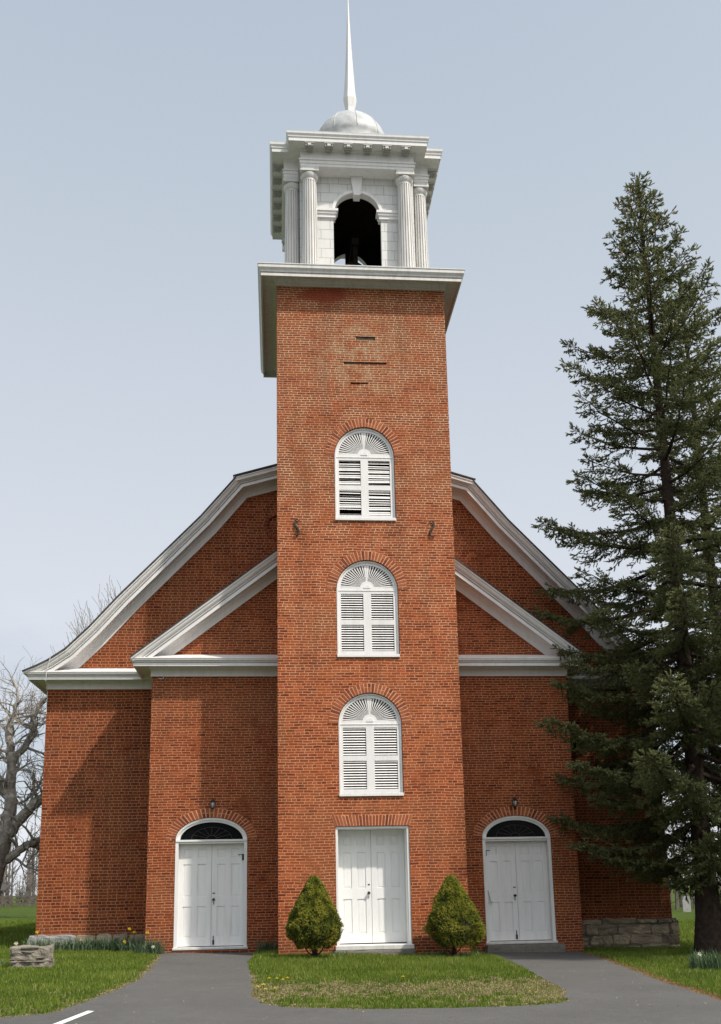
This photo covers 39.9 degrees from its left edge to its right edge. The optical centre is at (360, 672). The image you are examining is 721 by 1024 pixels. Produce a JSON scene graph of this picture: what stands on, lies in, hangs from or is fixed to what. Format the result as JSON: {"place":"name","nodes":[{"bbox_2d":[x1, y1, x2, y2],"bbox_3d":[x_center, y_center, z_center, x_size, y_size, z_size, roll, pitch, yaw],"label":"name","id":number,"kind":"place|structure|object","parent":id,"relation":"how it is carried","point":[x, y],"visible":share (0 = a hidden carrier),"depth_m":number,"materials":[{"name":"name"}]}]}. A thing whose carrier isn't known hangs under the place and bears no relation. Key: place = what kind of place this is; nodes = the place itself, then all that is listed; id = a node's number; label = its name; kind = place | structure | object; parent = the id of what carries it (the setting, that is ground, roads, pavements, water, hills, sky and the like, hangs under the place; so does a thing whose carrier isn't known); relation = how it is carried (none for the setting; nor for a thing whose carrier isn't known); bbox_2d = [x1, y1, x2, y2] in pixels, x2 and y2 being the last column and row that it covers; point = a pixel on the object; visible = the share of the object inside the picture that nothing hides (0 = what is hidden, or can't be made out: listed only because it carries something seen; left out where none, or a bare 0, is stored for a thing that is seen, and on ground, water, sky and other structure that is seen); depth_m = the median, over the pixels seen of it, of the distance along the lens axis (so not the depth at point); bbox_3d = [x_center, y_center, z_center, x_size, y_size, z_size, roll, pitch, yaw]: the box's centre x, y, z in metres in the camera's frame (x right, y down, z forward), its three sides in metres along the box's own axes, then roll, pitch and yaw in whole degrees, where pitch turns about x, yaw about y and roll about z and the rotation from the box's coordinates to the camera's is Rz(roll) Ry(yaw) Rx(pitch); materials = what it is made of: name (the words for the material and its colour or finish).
{"place":"outdoors","nodes":[
{"label":"outdoors","id":0,"kind":"place"},
{"bbox_2d":[0,951,720,1023],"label":"path","id":1,"kind":"structure","parent":0,"point":[173,993],"depth_m":13.01,"materials":[{"name":"grey asphalt"}]},
{"bbox_2d":[54,1011,92,1023],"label":"painted parking line","id":2,"kind":"object","parent":1,"relation":"on","point":[73,1017],"visible":1,"depth_m":11.63,"materials":[{"name":"white paint"}]},
{"bbox_2d":[76,957,681,1023],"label":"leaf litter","id":3,"kind":"object","parent":1,"relation":"on","point":[450,1017],"visible":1,"depth_m":13.54,"materials":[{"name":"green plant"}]},
{"bbox_2d":[0,884,720,1017],"bbox_3d":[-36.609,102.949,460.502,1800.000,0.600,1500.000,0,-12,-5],"label":"ground","id":4,"kind":"structure","parent":0,"point":[20,912],"depth_m":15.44,"materials":[{"name":"green plant"}]},
{"bbox_2d":[0,885,10,907],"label":"open shed","id":5,"kind":"structure","parent":4,"relation":"on","point":[5,887],"depth_m":108.83,"materials":[{"name":"grey"}]},
{"bbox_2d":[0,894,36,907],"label":"rail fence","id":6,"kind":"object","parent":4,"relation":"on","point":[10,899],"visible":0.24,"depth_m":106.81,"materials":[{"name":"grey wood"}]},
{"bbox_2d":[0,825,39,906],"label":"woods","id":7,"kind":"object","parent":4,"relation":"on","point":[31,883],"visible":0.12,"depth_m":122.05,"materials":[{"name":"grey plant"}]},
{"bbox_2d":[0,648,46,889],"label":"bare tree","id":8,"kind":"object","parent":4,"relation":"on","point":[11,822],"visible":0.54,"depth_m":34.24,"materials":[{"name":"grey plant"}]},
{"bbox_2d":[9,945,54,968],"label":"stone block","id":9,"kind":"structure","parent":4,"relation":"on","point":[32,955],"depth_m":19.17,"materials":[{"name":"stone"}]},
{"bbox_2d":[23,931,49,945],"bbox_3d":[-8.046,6.655,24.618,0.973,0.504,0.652,0,-12,-5],"label":"daffodil plant","id":10,"kind":"object","parent":4,"relation":"on","point":[39,943],"visible":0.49,"depth_m":24.53,"materials":[{"name":"green plant"}]},
{"bbox_2d":[46,937,72,951],"bbox_3d":[-7.484,6.708,24.544,0.796,0.369,0.840,10,-16,-40],"label":"daffodil plant","id":11,"kind":"object","parent":4,"relation":"on","point":[62,946],"visible":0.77,"depth_m":24.52,"materials":[{"name":"green plant"}]},
{"bbox_2d":[61,936,98,951],"bbox_3d":[-6.890,6.690,24.524,1.019,0.394,0.866,6,-14,-29],"label":"daffodil plant","id":12,"kind":"object","parent":4,"relation":"on","point":[82,945],"visible":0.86,"depth_m":24.42,"materials":[{"name":"green plant"}]},
{"bbox_2d":[50,576,120,653],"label":"bare tree","id":13,"kind":"object","parent":4,"relation":"on","point":[82,620],"visible":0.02,"depth_m":56.21,"materials":[{"name":"grey plant"}]},
{"bbox_2d":[85,935,115,950],"bbox_3d":[-6.445,6.694,24.594,1.030,0.419,0.862,0,-12,-5],"label":"daffodil plant","id":14,"kind":"object","parent":4,"relation":"on","point":[100,944],"visible":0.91,"depth_m":24.51,"materials":[{"name":"green plant"}]},
{"bbox_2d":[105,935,134,950],"bbox_3d":[-6.028,6.710,24.650,0.862,0.415,0.831,-9,-14,31],"label":"daffodil plant","id":15,"kind":"object","parent":4,"relation":"on","point":[114,947],"visible":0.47,"depth_m":24.51,"materials":[{"name":"green plant"}]},
{"bbox_2d":[111,927,144,951],"bbox_3d":[-5.647,6.536,24.273,1.079,0.599,0.871,0,-12,-5],"label":"daffodil plant","id":16,"kind":"object","parent":4,"relation":"on","point":[126,946],"visible":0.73,"depth_m":24.14,"materials":[{"name":"green plant"}]},
{"bbox_2d":[132,931,168,953],"bbox_3d":[-4.960,6.393,23.513,1.033,0.549,0.747,-1,-12,1],"label":"daffodil plant","id":17,"kind":"object","parent":4,"relation":"on","point":[154,948],"visible":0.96,"depth_m":23.41,"materials":[{"name":"green plant"}]},
{"bbox_2d":[255,939,277,951],"bbox_3d":[-2.222,6.471,23.564,0.814,0.417,0.567,9,-16,-39],"label":"leafy plant","id":18,"kind":"object","parent":4,"relation":"on","point":[271,945],"visible":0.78,"depth_m":23.51,"materials":[{"name":"green plant"}]},
{"bbox_2d":[284,875,343,957],"bbox_3d":[-0.999,5.333,21.382,1.303,1.908,1.345,0,-12,-5],"label":"dwarf spruce","id":19,"kind":"object","parent":4,"relation":"on","point":[314,916],"visible":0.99,"depth_m":21.08,"materials":[{"name":"green plant"}]},
{"bbox_2d":[22,0,679,955],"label":"brick church","id":20,"kind":"structure","parent":4,"relation":"on","point":[324,652],"depth_m":25.34,"materials":[{"name":"red brick"}]},
{"bbox_2d":[172,818,247,950],"bbox_3d":[-3.673,5.178,24.418,1.814,3.162,0.345,0,-12,-5],"label":"double door","id":21,"kind":"structure","parent":20,"relation":"in","point":[210,894],"depth_m":24.45,"materials":[{"name":"paint"}]},
{"bbox_2d":[210,798,215,808],"bbox_3d":[-3.668,3.254,24.582,0.140,0.290,0.193,5,-14,-25],"label":"wall lantern","id":22,"kind":"object","parent":20,"relation":"attached to","point":[212,804],"depth_m":24.51,"materials":[{"name":"black metal"}]},
{"bbox_2d":[345,238,360,264],"bbox_3d":[-0.219,-11.634,28.818,1.040,3.309,2.317,0,-12,-5],"label":"church bell","id":23,"kind":"object","parent":20,"relation":"in","point":[351,252],"visible":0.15,"depth_m":28.17,"materials":[{"name":"brown metal"}]},
{"bbox_2d":[334,428,395,520],"bbox_3d":[0.096,-4.999,25.108,1.520,2.523,0.245,0,-12,-5],"label":"louvered window","id":24,"kind":"structure","parent":20,"relation":"in","point":[365,456],"depth_m":25.10,"materials":[{"name":"white paint"}]},
{"bbox_2d":[336,561,399,656],"bbox_3d":[0.164,-1.551,24.354,1.520,2.463,0.245,0,-12,-5],"label":"louvered window","id":25,"kind":"structure","parent":20,"relation":"in","point":[366,589],"depth_m":24.35,"materials":[{"name":"white paint"}]},
{"bbox_2d":[338,693,403,796],"bbox_3d":[0.228,1.719,23.639,1.520,2.468,0.245,0,-12,-5],"label":"louvered window","id":26,"kind":"structure","parent":20,"relation":"in","point":[369,722],"depth_m":23.62,"materials":[{"name":"white paint"}]},
{"bbox_2d":[335,826,414,950],"bbox_3d":[0.280,4.996,23.114,1.800,2.790,0.670,0,-12,-5],"label":"double door","id":27,"kind":"structure","parent":20,"relation":"in","point":[373,889],"depth_m":23.30,"materials":[{"name":"paint"}]},
{"bbox_2d":[512,797,517,807],"bbox_3d":[3.915,3.295,25.213,0.140,0.290,0.193,5,-14,-25],"label":"wall lantern","id":28,"kind":"object","parent":20,"relation":"attached to","point":[515,801],"depth_m":25.15,"materials":[{"name":"black metal"}]},
{"bbox_2d":[482,816,557,944],"bbox_3d":[3.960,5.214,25.054,1.814,3.152,0.345,0,-12,-5],"label":"double door","id":29,"kind":"structure","parent":20,"relation":"in","point":[519,893],"depth_m":25.09,"materials":[{"name":"paint"}]},
{"bbox_2d":[0,951,715,1017],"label":"dry grass","id":30,"kind":"structure","parent":4,"relation":"on","point":[419,990],"depth_m":15.02,"materials":[{"name":"plant"}]},
{"bbox_2d":[417,950,449,955],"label":"leafy plant","id":31,"kind":"object","parent":4,"relation":"on","point":[444,952],"visible":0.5,"depth_m":22.29,"materials":[{"name":"green plant"}]},
{"bbox_2d":[422,875,486,956],"bbox_3d":[2.121,5.465,22.029,1.362,1.928,1.379,6,-14,-29],"label":"dwarf spruce","id":32,"kind":"object","parent":4,"relation":"on","point":[454,921],"visible":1,"depth_m":21.70,"materials":[{"name":"green plant"}]},
{"bbox_2d":[450,950,487,956],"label":"leafy plant","id":33,"kind":"object","parent":4,"relation":"on","point":[462,953],"visible":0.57,"depth_m":22.24,"materials":[{"name":"green plant"}]},
{"bbox_2d":[526,171,720,954],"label":"spruce tree","id":34,"kind":"object","parent":4,"relation":"on","point":[693,715],"visible":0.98,"depth_m":24.79,"materials":[{"name":"green plant"}]},
{"bbox_2d":[578,951,720,1000],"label":"needle litter","id":35,"kind":"object","parent":4,"relation":"on","point":[664,981],"visible":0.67,"depth_m":17.00,"materials":[{"name":"brown plant"}]},
{"bbox_2d":[619,278,720,833],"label":"spruce tree","id":36,"kind":"object","parent":4,"relation":"on","point":[712,561],"visible":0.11,"depth_m":28.37,"materials":[{"name":"green plant"}]},
{"bbox_2d":[682,896,690,911],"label":"gravestone","id":37,"kind":"object","parent":4,"relation":"on","point":[686,906],"visible":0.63,"depth_m":63.44,"materials":[{"name":"stone"}]},
{"bbox_2d":[668,803,720,909],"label":"brush","id":38,"kind":"object","parent":4,"relation":"on","point":[680,901],"visible":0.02,"depth_m":70.00,"materials":[{"name":"plant"}]},
{"bbox_2d":[686,949,720,969],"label":"daffodil plant","id":39,"kind":"object","parent":4,"relation":"on","point":[715,962],"visible":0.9,"depth_m":18.89,"materials":[{"name":"green plant"}]},
{"bbox_2d":[0,0,720,895],"label":"sky","id":40,"kind":"structure","parent":0,"point":[136,136],"materials":[{"name":"blue"}]}
]}

